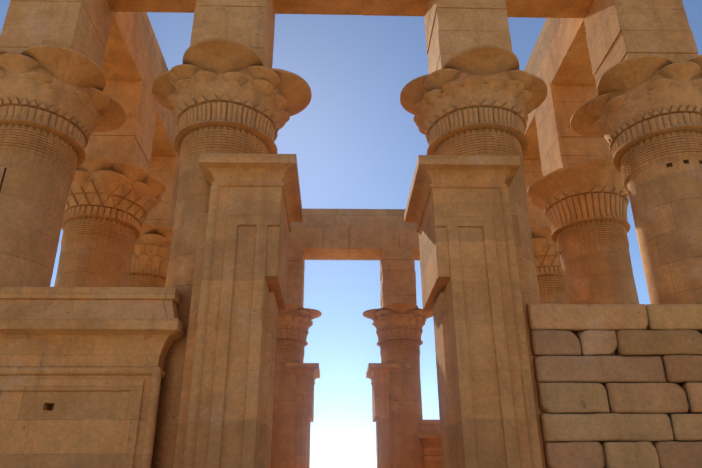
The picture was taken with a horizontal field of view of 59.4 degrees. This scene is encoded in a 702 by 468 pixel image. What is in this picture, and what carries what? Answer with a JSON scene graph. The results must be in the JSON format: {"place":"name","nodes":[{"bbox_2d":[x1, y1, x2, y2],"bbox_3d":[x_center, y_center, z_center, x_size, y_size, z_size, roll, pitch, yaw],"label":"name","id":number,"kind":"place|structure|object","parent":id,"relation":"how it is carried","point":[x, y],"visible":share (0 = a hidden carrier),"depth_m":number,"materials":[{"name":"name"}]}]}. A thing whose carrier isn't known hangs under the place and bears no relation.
{"place":"outdoors","nodes":[
{"label":"outdoors","id":0,"kind":"place"},
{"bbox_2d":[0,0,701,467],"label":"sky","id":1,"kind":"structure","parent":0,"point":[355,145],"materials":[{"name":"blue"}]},
{"bbox_2d":[526,303,701,467],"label":"screen wall blocks","id":2,"kind":"structure","parent":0,"point":[619,385],"depth_m":10.36,"materials":[{"name":"beige stone"}]},
{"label":"podium floor","id":3,"kind":"structure","parent":0,"visible":0},
{"bbox_2d":[0,44,125,286],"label":"column","id":4,"kind":"structure","parent":3,"relation":"on","point":[58,107],"depth_m":12.57,"materials":[{"name":"stone"}]},
{"bbox_2d":[0,287,184,467],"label":"screen wall","id":5,"kind":"structure","parent":3,"relation":"on","point":[82,373],"depth_m":10.33,"materials":[{"name":"stone"}]},
{"bbox_2d":[54,156,165,286],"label":"column","id":6,"kind":"structure","parent":3,"relation":"on","point":[110,204],"depth_m":16.58,"materials":[{"name":"stone"}]},
{"bbox_2d":[127,222,172,286],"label":"column","id":7,"kind":"structure","parent":3,"relation":"on","point":[149,262],"depth_m":20.59,"materials":[{"name":"stone"}]},
{"bbox_2d":[151,38,311,467],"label":"column","id":8,"kind":"structure","parent":3,"relation":"on","point":[219,95],"depth_m":12.63,"materials":[{"name":"stone"}]},
{"bbox_2d":[173,153,302,467],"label":"jamb","id":9,"kind":"object","parent":3,"relation":"on","point":[238,302],"visible":1,"depth_m":10.63,"materials":[{"name":"stone"}]},
{"bbox_2d":[270,303,321,467],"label":"column","id":10,"kind":"structure","parent":3,"relation":"on","point":[294,323],"depth_m":27.96,"materials":[{"name":"stone"}]},
{"bbox_2d":[286,363,319,467],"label":"jamb","id":11,"kind":"object","parent":3,"relation":"on","point":[308,374],"visible":0.56,"depth_m":27.75,"materials":[{"name":"stone"}]},
{"bbox_2d":[366,363,409,467],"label":"jamb","id":12,"kind":"object","parent":3,"relation":"on","point":[377,374],"visible":0.46,"depth_m":27.88,"materials":[{"name":"stone"}]},
{"bbox_2d":[363,302,432,467],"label":"column","id":13,"kind":"structure","parent":3,"relation":"on","point":[399,327],"depth_m":28.20,"materials":[{"name":"stone"}]},
{"bbox_2d":[419,420,442,467],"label":"screen wall","id":14,"kind":"structure","parent":3,"relation":"on","point":[430,436],"depth_m":27.28,"materials":[{"name":"stone"}]},
{"bbox_2d":[400,45,546,303],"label":"column","id":15,"kind":"structure","parent":3,"relation":"on","point":[483,100],"depth_m":12.89,"materials":[{"name":"stone"}]},
{"bbox_2d":[404,155,545,467],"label":"jamb","id":16,"kind":"object","parent":3,"relation":"on","point":[475,298],"visible":1,"depth_m":10.78,"materials":[{"name":"stone"}]},
{"bbox_2d":[531,226,566,303],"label":"column","id":17,"kind":"structure","parent":3,"relation":"on","point":[551,283],"depth_m":20.84,"materials":[{"name":"stone"}]},
{"bbox_2d":[527,159,638,303],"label":"column","id":18,"kind":"structure","parent":3,"relation":"on","point":[583,206],"depth_m":16.89,"materials":[{"name":"stone"}]},
{"bbox_2d":[570,54,701,303],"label":"column","id":19,"kind":"structure","parent":3,"relation":"on","point":[642,115],"depth_m":12.87,"materials":[{"name":"stone"}]},
{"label":"column","id":20,"kind":"object","parent":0,"visible":0},
{"bbox_2d":[0,0,697,307],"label":"pillar blocks","id":21,"kind":"structure","parent":20,"relation":"on","point":[618,31],"depth_m":14.65,"materials":[{"name":"stone"}]},
{"bbox_2d":[102,0,595,259],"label":"architrave beams","id":22,"kind":"structure","parent":21,"relation":"on","point":[566,60],"depth_m":17.96,"materials":[{"name":"stone"}]},
{"bbox_2d":[131,12,562,228],"bbox_3d":[-0.224,-4.045,24.048,16.650,1.096,20.230,0,-24,-1],"label":"cornice ring","id":23,"kind":"object","parent":22,"relation":"on","point":[352,218],"visible":0.04,"depth_m":31.20,"materials":[{"name":"stone"}]}
]}

